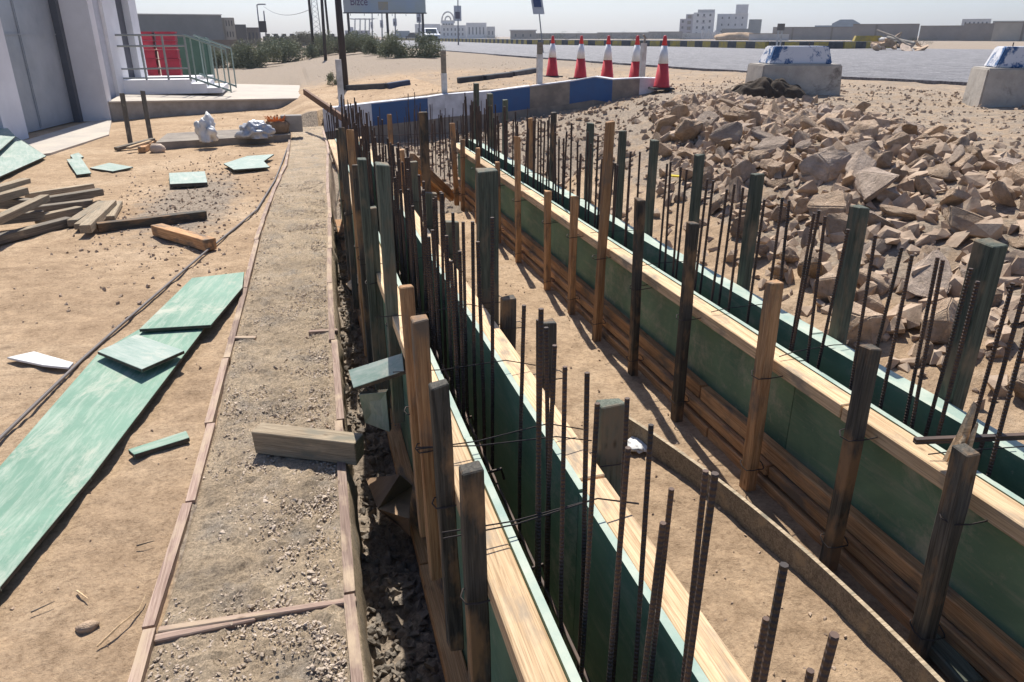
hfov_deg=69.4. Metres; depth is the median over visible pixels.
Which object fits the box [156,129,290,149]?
step
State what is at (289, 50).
bush
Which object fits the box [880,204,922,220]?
rock
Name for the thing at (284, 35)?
boundary wall
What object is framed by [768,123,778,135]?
rock
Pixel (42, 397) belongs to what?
pipe
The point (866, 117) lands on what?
rock
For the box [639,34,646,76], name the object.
marker post
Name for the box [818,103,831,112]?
rock
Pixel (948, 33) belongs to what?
boundary wall
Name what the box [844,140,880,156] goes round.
rock
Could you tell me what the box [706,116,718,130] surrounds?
rock
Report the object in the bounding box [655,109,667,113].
rock
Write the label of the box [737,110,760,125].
rock
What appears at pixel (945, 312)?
rock
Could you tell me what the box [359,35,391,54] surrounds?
bush
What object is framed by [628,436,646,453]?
plastic bag
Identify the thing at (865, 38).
kerb block
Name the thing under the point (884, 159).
rock
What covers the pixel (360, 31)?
building
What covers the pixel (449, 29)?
palace
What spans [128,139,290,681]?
edging board
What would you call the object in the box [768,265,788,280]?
rock
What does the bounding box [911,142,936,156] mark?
rock
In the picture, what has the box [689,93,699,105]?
rock
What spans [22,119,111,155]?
pavement
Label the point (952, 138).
rock
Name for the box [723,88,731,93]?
rock
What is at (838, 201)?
rock
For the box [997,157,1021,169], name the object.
rock
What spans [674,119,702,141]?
rock
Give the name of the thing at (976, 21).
building
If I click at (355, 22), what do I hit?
street lamp
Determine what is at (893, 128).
rock
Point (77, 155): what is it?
plywood offcut
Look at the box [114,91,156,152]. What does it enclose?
timber stand
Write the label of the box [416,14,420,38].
street lamp
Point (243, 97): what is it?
raised walkway
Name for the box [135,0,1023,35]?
sky
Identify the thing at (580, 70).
traffic cone
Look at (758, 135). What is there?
rock
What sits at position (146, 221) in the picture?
timber beam
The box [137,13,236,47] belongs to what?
warehouse
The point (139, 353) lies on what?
plywood offcut
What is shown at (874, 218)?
rock
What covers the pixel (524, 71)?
kerb stone
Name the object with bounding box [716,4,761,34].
apartment block
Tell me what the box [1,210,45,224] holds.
timber beam
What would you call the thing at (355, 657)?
edging board
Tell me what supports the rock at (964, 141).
on the ground
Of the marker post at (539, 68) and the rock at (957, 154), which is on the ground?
the marker post at (539, 68)
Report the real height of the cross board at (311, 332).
0.030 m
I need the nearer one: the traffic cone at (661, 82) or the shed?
the traffic cone at (661, 82)
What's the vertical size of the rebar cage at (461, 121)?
0.949 m
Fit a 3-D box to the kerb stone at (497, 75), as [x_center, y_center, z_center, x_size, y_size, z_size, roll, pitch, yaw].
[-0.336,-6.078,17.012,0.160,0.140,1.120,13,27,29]
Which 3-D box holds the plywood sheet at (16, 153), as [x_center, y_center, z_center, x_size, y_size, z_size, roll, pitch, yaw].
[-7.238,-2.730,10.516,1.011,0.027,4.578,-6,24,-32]
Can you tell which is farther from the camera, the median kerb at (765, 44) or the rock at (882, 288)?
the median kerb at (765, 44)
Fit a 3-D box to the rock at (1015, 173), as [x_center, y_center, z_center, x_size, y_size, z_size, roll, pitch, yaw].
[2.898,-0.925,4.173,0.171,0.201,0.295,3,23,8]
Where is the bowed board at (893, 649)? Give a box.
[628,416,944,681]
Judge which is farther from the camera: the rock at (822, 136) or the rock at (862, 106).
the rock at (862, 106)
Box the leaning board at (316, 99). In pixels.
[303,89,340,120]
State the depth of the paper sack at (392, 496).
2.99 m
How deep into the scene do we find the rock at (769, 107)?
8.73 m
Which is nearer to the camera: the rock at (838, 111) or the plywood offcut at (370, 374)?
the plywood offcut at (370, 374)
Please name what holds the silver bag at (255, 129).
on the step
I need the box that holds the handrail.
[115,34,236,92]
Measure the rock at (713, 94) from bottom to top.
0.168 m
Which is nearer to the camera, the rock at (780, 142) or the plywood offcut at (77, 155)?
the rock at (780, 142)
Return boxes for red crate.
[141,32,154,39]
[142,41,155,49]
[144,50,157,58]
[145,58,158,67]
[147,67,160,75]
[154,32,177,39]
[155,41,177,49]
[157,50,179,58]
[159,58,181,66]
[161,67,182,75]
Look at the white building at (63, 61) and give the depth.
14.25 m
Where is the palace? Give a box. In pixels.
[415,11,494,37]
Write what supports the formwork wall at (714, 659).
on the ground
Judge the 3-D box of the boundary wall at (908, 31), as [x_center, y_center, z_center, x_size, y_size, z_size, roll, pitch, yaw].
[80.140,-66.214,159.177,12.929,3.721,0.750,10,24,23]
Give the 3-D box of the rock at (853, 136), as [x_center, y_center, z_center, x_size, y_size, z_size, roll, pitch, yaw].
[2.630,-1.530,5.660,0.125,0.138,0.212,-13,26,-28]
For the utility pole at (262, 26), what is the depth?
74.46 m
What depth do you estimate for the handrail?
17.02 m
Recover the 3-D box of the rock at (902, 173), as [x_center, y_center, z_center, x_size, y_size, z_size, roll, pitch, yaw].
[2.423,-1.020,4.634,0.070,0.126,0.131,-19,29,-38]
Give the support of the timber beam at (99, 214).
on the timber beam at (113, 213)
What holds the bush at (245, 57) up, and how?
on the ground
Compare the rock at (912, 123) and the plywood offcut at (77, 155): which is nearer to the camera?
the rock at (912, 123)
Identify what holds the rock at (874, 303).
on the ground
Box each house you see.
[235,24,247,46]
[246,27,259,45]
[509,30,536,38]
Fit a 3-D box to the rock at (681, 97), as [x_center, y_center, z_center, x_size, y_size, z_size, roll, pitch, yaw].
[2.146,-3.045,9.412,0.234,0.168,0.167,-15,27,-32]
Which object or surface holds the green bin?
on the ground
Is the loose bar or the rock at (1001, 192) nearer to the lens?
the loose bar
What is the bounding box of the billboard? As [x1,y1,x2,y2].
[343,0,426,39]
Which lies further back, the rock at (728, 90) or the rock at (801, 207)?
the rock at (728, 90)
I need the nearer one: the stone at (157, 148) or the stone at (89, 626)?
the stone at (89, 626)
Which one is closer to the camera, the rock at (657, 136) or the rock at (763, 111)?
the rock at (657, 136)
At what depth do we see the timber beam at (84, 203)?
7.20 m
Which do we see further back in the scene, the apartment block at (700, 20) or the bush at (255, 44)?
the apartment block at (700, 20)
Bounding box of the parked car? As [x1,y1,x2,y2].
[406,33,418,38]
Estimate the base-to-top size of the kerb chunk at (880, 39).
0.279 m
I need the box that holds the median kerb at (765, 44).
[386,37,901,48]
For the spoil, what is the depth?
2.83 m
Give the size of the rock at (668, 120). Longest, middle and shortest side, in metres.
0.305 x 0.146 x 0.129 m
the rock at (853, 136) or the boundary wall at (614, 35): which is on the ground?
the boundary wall at (614, 35)
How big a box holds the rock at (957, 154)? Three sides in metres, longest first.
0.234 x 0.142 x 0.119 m
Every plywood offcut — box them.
[67,158,90,175]
[70,153,83,158]
[90,163,132,172]
[98,334,184,371]
[128,431,189,457]
[169,171,207,186]
[224,154,273,170]
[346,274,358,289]
[349,353,405,389]
[359,389,390,431]
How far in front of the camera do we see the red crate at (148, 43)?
19.24 m
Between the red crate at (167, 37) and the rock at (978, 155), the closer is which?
the rock at (978, 155)
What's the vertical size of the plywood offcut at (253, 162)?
0.018 m
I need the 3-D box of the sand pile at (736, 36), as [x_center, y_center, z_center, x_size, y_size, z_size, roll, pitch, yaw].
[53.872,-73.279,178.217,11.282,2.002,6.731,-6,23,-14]
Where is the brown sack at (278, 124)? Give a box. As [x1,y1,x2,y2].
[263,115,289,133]
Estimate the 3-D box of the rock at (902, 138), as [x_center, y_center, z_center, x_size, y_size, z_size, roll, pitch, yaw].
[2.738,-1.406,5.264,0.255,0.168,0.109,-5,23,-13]
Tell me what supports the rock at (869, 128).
on the rubble
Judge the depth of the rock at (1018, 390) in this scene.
2.70 m
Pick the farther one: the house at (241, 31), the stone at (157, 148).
the house at (241, 31)
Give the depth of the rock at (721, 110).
7.91 m
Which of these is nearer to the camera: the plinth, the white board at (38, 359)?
the white board at (38, 359)
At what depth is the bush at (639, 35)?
228.70 m
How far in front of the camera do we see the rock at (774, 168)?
5.20 m
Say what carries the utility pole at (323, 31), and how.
on the ground
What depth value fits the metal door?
12.97 m
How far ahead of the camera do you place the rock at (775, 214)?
4.64 m
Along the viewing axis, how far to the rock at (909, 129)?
6.23 m
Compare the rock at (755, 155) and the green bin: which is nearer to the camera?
the rock at (755, 155)
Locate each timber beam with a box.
[0,178,30,191]
[0,187,28,202]
[0,194,50,224]
[0,197,31,208]
[0,217,71,244]
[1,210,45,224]
[25,183,94,197]
[30,199,92,212]
[35,206,82,223]
[45,188,103,203]
[67,201,103,226]
[74,201,104,229]
[79,200,116,233]
[96,210,206,232]
[105,201,122,219]
[151,223,216,250]
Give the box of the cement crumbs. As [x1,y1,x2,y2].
[146,180,347,681]
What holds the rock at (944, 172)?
on the ground
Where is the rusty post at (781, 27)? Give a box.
[776,24,784,45]
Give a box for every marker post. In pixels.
[335,59,343,105]
[440,51,446,93]
[536,42,542,83]
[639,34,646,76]
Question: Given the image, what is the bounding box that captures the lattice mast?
[311,0,320,33]
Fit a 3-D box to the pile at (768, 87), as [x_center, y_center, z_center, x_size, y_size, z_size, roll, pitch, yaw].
[4.090,-4.061,11.855,1.229,0.334,0.643,4,23,9]
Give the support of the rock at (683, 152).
on the rubble
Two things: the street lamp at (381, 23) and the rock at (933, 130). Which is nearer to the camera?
the rock at (933, 130)
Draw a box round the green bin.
[176,37,214,81]
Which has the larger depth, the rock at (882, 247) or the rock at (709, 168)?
the rock at (709, 168)
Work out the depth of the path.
2.77 m
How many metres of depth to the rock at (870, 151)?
5.05 m
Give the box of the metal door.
[0,0,73,132]
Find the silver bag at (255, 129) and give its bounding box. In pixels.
[234,119,275,138]
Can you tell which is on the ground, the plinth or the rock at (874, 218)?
the plinth
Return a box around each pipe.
[0,146,287,440]
[876,29,909,45]
[886,36,915,44]
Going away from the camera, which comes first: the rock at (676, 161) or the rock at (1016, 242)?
the rock at (1016, 242)
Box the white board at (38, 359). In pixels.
[7,351,73,368]
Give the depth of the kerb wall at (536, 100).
14.21 m
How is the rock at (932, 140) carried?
on the ground
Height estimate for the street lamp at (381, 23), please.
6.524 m
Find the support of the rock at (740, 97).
on the ground
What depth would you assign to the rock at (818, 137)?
5.91 m
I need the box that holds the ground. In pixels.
[0,36,1023,681]
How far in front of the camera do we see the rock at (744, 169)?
5.23 m
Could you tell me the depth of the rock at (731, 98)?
10.18 m
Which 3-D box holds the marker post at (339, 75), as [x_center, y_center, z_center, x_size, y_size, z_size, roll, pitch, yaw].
[-3.268,-4.763,14.117,0.110,1.140,0.110,-6,23,-14]
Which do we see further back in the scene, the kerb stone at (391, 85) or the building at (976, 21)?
the building at (976, 21)
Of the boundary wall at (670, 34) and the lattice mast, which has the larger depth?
the boundary wall at (670, 34)
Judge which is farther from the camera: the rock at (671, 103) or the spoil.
the rock at (671, 103)
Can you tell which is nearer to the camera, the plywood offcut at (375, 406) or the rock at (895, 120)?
the plywood offcut at (375, 406)
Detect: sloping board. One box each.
[409,153,453,200]
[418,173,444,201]
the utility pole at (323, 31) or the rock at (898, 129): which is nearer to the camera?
the rock at (898, 129)
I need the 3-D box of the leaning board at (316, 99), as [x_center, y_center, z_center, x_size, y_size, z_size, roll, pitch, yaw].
[-3.123,-3.922,12.319,0.053,0.101,2.776,-11,30,-25]
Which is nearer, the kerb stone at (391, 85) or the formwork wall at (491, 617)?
the formwork wall at (491, 617)
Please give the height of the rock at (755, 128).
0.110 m
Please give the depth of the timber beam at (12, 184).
7.20 m
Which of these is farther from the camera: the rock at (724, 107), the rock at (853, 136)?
the rock at (724, 107)
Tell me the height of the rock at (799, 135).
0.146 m
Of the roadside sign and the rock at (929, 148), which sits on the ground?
the roadside sign
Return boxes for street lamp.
[256,4,265,37]
[350,18,359,29]
[380,14,382,38]
[393,14,396,35]
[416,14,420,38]
[454,0,460,44]
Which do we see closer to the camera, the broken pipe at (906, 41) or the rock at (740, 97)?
the rock at (740, 97)
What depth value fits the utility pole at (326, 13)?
49.04 m
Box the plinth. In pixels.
[183,75,213,78]
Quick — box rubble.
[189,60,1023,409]
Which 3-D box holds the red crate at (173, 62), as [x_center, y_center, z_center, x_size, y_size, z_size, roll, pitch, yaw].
[-9.081,-7.401,19.687,0.494,0.212,0.424,-6,23,-14]
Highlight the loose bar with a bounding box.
[913,432,1023,444]
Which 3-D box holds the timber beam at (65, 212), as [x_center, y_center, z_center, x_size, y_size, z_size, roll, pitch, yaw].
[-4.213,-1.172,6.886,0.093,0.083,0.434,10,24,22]
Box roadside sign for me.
[531,0,543,51]
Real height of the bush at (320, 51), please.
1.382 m
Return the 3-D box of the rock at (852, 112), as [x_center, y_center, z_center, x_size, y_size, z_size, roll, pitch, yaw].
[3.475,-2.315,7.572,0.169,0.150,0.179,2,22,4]
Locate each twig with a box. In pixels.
[30,601,54,612]
[96,594,145,646]
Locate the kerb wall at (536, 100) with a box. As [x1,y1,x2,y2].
[323,76,654,143]
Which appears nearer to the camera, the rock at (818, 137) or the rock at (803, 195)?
the rock at (803, 195)
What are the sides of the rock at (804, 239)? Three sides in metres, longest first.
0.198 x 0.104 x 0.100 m
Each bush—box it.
[212,44,250,67]
[227,39,283,68]
[234,37,304,50]
[255,34,323,62]
[284,34,333,55]
[290,30,336,47]
[314,29,361,52]
[325,72,336,85]
[344,30,382,52]
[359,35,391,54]
[373,29,447,57]
[554,31,581,38]
[619,31,658,38]
[909,35,936,44]
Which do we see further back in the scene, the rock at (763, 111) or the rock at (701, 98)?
the rock at (701, 98)
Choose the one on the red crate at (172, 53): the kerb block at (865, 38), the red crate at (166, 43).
the red crate at (166, 43)
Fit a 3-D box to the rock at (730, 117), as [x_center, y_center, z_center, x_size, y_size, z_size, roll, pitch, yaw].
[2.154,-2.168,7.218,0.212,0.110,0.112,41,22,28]
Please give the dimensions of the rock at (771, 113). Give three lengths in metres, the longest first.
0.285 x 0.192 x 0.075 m
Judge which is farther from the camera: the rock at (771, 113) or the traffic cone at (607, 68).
the traffic cone at (607, 68)
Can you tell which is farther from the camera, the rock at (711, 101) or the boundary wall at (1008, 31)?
the boundary wall at (1008, 31)
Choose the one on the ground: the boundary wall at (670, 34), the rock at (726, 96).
the boundary wall at (670, 34)
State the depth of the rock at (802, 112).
7.22 m
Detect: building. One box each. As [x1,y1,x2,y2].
[0,0,147,139]
[345,27,369,36]
[390,31,409,37]
[961,19,990,24]
[993,21,1023,22]
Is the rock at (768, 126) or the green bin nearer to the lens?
the rock at (768, 126)
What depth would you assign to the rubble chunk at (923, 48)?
45.90 m
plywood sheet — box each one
[0,128,14,150]
[0,136,45,177]
[0,328,205,591]
[139,272,243,331]
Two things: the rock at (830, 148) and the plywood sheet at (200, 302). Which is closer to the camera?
the plywood sheet at (200, 302)
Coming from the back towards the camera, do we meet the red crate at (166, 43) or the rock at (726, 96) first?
the red crate at (166, 43)
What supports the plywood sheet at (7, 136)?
on the plywood sheet at (16, 153)
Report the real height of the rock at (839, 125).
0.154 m
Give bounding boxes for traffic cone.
[543,36,562,76]
[568,36,586,78]
[601,36,612,77]
[629,36,639,76]
[648,35,674,89]
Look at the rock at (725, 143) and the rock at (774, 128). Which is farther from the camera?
the rock at (774, 128)
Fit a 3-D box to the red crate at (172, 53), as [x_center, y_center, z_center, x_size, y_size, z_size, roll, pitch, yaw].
[-9.083,-7.604,19.602,0.494,0.212,0.424,-6,23,-14]
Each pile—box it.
[714,32,748,39]
[731,77,805,98]
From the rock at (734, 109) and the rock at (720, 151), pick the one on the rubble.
the rock at (720, 151)
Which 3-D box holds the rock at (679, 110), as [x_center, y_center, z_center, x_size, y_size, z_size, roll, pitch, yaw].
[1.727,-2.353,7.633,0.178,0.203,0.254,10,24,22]
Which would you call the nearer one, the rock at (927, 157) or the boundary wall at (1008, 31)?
the rock at (927, 157)
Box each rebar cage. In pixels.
[326,94,395,256]
[347,99,527,170]
[374,137,839,681]
[408,92,535,187]
[533,116,1023,477]
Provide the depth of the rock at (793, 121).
6.68 m
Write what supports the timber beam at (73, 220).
on the ground
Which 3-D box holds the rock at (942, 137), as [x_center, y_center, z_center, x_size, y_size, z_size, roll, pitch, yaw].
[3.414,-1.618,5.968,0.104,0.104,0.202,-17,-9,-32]
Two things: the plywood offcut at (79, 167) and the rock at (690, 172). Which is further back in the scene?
the plywood offcut at (79, 167)
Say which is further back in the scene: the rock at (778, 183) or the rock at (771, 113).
the rock at (771, 113)
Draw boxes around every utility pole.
[258,11,266,40]
[308,0,315,55]
[320,0,326,60]
[324,0,331,51]
[335,0,348,89]
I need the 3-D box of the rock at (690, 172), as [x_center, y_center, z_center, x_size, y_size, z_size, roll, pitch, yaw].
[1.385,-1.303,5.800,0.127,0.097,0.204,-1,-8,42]
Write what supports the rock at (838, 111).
on the ground
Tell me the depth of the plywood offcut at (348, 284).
5.21 m
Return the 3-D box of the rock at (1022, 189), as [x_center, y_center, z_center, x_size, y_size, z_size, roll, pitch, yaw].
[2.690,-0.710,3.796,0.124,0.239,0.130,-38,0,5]
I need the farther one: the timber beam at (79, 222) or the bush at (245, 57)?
the bush at (245, 57)
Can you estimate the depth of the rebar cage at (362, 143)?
5.51 m
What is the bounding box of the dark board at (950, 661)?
[928,633,983,681]
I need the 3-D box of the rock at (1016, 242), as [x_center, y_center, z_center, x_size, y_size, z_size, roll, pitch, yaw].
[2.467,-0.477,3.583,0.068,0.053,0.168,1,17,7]
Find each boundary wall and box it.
[211,40,238,57]
[263,34,351,45]
[536,33,596,38]
[597,32,648,38]
[648,31,682,38]
[748,33,788,40]
[772,27,852,39]
[851,24,919,40]
[918,25,963,40]
[961,23,994,40]
[991,22,1023,40]
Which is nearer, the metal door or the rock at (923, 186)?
the rock at (923, 186)
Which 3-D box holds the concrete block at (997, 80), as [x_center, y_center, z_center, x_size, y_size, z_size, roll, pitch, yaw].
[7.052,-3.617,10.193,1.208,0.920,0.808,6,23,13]
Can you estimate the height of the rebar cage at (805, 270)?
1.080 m
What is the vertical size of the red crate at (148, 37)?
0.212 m
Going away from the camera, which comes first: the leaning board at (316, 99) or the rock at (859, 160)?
the rock at (859, 160)
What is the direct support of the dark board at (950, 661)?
on the ground
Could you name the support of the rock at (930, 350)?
on the ground
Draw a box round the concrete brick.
[280,114,302,131]
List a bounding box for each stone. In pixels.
[75,619,99,633]
[149,143,165,152]
[345,83,386,90]
[387,80,410,88]
[457,75,482,82]
[483,72,512,79]
[510,67,535,75]
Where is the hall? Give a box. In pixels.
[815,19,859,26]
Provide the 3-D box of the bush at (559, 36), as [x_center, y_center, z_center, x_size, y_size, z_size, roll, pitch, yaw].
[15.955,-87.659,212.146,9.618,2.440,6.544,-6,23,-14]
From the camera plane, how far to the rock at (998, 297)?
3.25 m
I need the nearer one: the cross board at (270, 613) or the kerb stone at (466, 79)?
the cross board at (270, 613)
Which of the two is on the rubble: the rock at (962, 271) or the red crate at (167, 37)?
the rock at (962, 271)
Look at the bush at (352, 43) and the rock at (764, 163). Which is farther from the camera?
the bush at (352, 43)
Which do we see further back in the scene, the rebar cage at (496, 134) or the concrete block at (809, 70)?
the concrete block at (809, 70)
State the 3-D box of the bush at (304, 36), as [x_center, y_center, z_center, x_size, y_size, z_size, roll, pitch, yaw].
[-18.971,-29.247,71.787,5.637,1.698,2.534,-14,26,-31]
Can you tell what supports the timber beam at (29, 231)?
on the ground
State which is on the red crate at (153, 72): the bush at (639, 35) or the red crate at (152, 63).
the red crate at (152, 63)
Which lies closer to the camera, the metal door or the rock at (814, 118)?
the rock at (814, 118)
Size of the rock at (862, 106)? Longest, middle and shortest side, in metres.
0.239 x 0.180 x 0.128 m
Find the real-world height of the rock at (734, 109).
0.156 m
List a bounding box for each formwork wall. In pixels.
[328,114,581,681]
[360,112,750,681]
[449,121,1023,681]
[468,83,1023,498]
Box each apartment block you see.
[679,9,714,38]
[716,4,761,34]
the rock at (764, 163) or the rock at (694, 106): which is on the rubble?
the rock at (694, 106)
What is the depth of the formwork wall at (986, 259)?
2.60 m
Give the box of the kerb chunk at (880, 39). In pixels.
[878,37,885,41]
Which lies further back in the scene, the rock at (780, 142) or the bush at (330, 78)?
the bush at (330, 78)
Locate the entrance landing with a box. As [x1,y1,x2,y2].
[123,75,228,93]
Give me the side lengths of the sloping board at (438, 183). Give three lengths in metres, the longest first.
1.011 x 0.091 x 0.046 m
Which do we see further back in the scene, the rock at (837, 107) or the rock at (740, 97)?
the rock at (740, 97)
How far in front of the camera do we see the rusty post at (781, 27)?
43.73 m
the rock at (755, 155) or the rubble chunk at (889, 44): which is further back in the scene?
the rubble chunk at (889, 44)
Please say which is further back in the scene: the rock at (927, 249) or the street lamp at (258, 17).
the street lamp at (258, 17)
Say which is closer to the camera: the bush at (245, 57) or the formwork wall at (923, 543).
the formwork wall at (923, 543)
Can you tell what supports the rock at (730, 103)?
on the rubble
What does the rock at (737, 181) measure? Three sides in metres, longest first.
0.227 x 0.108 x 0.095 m
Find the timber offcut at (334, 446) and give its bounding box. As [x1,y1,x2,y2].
[251,422,363,464]
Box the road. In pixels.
[379,40,993,85]
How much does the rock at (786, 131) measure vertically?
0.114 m
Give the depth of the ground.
3.79 m
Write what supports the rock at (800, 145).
on the rubble
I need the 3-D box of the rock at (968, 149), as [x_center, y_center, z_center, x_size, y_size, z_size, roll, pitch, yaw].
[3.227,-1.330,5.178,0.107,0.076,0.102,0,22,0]
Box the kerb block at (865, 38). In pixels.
[852,36,881,40]
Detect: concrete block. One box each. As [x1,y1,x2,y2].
[745,43,841,95]
[962,42,1023,107]
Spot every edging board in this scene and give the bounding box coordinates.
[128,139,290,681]
[322,130,363,681]
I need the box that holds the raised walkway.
[108,84,299,120]
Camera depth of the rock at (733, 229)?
4.62 m
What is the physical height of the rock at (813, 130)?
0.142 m
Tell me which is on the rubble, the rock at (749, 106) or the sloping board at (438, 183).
the rock at (749, 106)
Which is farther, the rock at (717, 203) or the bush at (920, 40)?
the bush at (920, 40)
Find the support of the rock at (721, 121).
on the rubble
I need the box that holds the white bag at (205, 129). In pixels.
[194,111,218,142]
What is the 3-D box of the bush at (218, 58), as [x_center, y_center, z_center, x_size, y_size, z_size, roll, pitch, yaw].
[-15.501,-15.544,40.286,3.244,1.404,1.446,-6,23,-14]
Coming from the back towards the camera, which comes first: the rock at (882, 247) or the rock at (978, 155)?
the rock at (978, 155)
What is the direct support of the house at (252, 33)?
on the ground
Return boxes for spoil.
[334,224,444,681]
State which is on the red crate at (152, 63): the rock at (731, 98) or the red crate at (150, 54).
the red crate at (150, 54)
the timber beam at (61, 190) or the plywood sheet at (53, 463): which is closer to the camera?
the plywood sheet at (53, 463)
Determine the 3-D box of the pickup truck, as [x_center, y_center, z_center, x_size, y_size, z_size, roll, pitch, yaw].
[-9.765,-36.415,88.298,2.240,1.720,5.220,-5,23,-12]
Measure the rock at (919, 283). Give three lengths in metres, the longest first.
0.310 x 0.210 x 0.166 m
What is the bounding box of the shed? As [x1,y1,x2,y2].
[721,29,748,33]
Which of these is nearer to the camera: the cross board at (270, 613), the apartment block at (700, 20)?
the cross board at (270, 613)
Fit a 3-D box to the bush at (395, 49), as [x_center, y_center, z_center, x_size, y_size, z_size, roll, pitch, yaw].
[-4.308,-12.512,31.228,3.155,1.181,1.597,-6,23,-14]
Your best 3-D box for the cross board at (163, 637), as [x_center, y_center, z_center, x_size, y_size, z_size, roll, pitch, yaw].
[-0.882,0.837,2.138,0.272,0.030,0.030,-7,23,-16]
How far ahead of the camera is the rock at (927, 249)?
3.63 m
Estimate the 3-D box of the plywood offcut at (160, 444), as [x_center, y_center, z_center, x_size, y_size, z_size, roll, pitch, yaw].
[-1.467,0.434,3.092,0.234,0.020,0.069,-19,29,-38]
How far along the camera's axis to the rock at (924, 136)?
5.77 m
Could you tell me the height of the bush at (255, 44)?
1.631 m
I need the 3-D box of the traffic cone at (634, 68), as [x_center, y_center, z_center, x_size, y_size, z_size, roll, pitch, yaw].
[2.444,-5.513,14.543,0.400,0.910,0.400,-7,23,-17]
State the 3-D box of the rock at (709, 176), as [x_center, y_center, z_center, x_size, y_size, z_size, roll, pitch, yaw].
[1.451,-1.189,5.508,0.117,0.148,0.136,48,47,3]
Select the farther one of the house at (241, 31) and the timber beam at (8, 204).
the house at (241, 31)
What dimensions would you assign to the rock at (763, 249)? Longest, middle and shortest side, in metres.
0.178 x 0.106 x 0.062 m
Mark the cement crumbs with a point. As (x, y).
(322, 629)
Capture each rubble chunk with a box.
[870,42,880,50]
[879,41,895,46]
[900,43,912,50]
[914,45,928,50]
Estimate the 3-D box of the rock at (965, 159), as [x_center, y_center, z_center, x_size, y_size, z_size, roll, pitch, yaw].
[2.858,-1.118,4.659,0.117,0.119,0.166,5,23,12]
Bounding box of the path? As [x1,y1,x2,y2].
[144,125,373,681]
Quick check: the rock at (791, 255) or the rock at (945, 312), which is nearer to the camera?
the rock at (945, 312)
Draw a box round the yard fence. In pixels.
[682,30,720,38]
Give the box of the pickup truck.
[420,28,440,43]
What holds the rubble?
on the ground
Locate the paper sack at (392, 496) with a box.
[366,475,411,535]
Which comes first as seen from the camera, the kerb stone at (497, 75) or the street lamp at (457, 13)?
the kerb stone at (497, 75)
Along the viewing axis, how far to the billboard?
82.77 m
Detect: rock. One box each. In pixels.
[650,113,659,122]
[654,115,677,132]
[654,132,660,141]
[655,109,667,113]
[659,143,677,156]
[662,100,675,107]
[670,103,689,118]
[671,155,681,167]
[672,95,688,104]
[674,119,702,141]
[677,147,693,158]
[681,167,692,179]
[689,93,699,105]
[690,103,699,111]
[690,151,706,163]
[696,110,719,125]
[699,96,704,102]
[702,172,713,188]
[703,106,715,111]
[703,165,713,174]
[705,98,715,107]
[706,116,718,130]
[709,122,742,144]
[710,91,716,99]
[711,195,731,213]
[715,102,727,107]
[715,146,725,160]
[716,138,732,150]
[717,109,725,114]
[718,118,726,125]
[719,98,734,107]
[719,105,730,111]
[721,93,733,98]
[722,112,737,122]
[722,152,734,165]
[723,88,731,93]
[727,96,736,101]
[729,176,744,202]
[730,106,745,113]
[730,215,744,237]
[731,159,756,181]
[735,95,743,99]
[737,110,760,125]
[742,123,754,126]
[743,98,757,104]
[743,103,757,110]
[748,150,769,162]
[751,126,760,133]
[752,129,774,141]
[754,136,788,149]
[755,244,768,253]
[759,109,767,113]
[760,159,774,169]
[761,122,775,132]
[763,103,783,110]
[765,178,789,187]
[767,110,785,122]
[767,161,785,178]
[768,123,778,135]
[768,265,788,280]
[771,206,786,221]
[772,100,781,113]
[778,190,809,198]
[780,126,792,136]
[780,247,799,262]
[781,151,801,165]
[784,110,796,116]
[785,114,800,129]
[792,129,809,144]
[793,197,809,215]
[795,140,811,151]
[797,244,821,278]
[798,150,850,182]
[799,110,810,115]
[800,95,813,106]
[800,115,818,129]
[800,227,817,248]
[807,127,832,136]
[807,190,852,222]
[809,116,817,121]
[813,264,838,302]
[816,112,840,125]
[816,113,837,119]
[816,129,827,141]
[817,133,842,140]
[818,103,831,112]
[818,145,836,151]
[825,117,849,132]
[826,212,847,233]
[831,110,843,118]
[833,105,842,109]
[842,107,860,118]
[842,132,863,139]
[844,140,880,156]
[845,148,875,180]
[847,302,889,344]
[851,119,878,137]
[854,102,870,112]
[855,167,899,203]
[856,294,884,313]
[857,268,888,295]
[858,115,876,120]
[862,239,891,260]
[864,146,878,157]
[867,210,892,226]
[873,151,893,167]
[876,118,890,126]
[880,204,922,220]
[883,132,911,148]
[887,123,899,131]
[890,117,903,124]
[890,168,909,181]
[892,126,901,134]
[900,123,917,134]
[903,250,952,297]
[905,120,922,128]
[907,153,942,167]
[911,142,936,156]
[912,340,933,366]
[914,175,936,194]
[915,133,931,139]
[918,245,939,258]
[919,138,938,144]
[920,297,957,343]
[923,163,956,181]
[924,125,945,135]
[931,133,948,141]
[939,188,970,206]
[943,205,1008,236]
[946,134,958,143]
[948,145,964,165]
[949,135,969,147]
[954,154,977,172]
[959,260,1008,277]
[964,145,982,155]
[971,148,985,161]
[990,181,1016,206]
[991,289,1002,307]
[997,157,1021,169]
[998,161,1023,186]
[1007,238,1023,247]
[1008,365,1023,400]
[1020,184,1023,199]
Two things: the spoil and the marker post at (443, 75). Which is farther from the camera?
the marker post at (443, 75)
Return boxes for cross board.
[154,618,255,643]
[157,596,356,633]
[228,336,256,340]
[309,329,337,335]

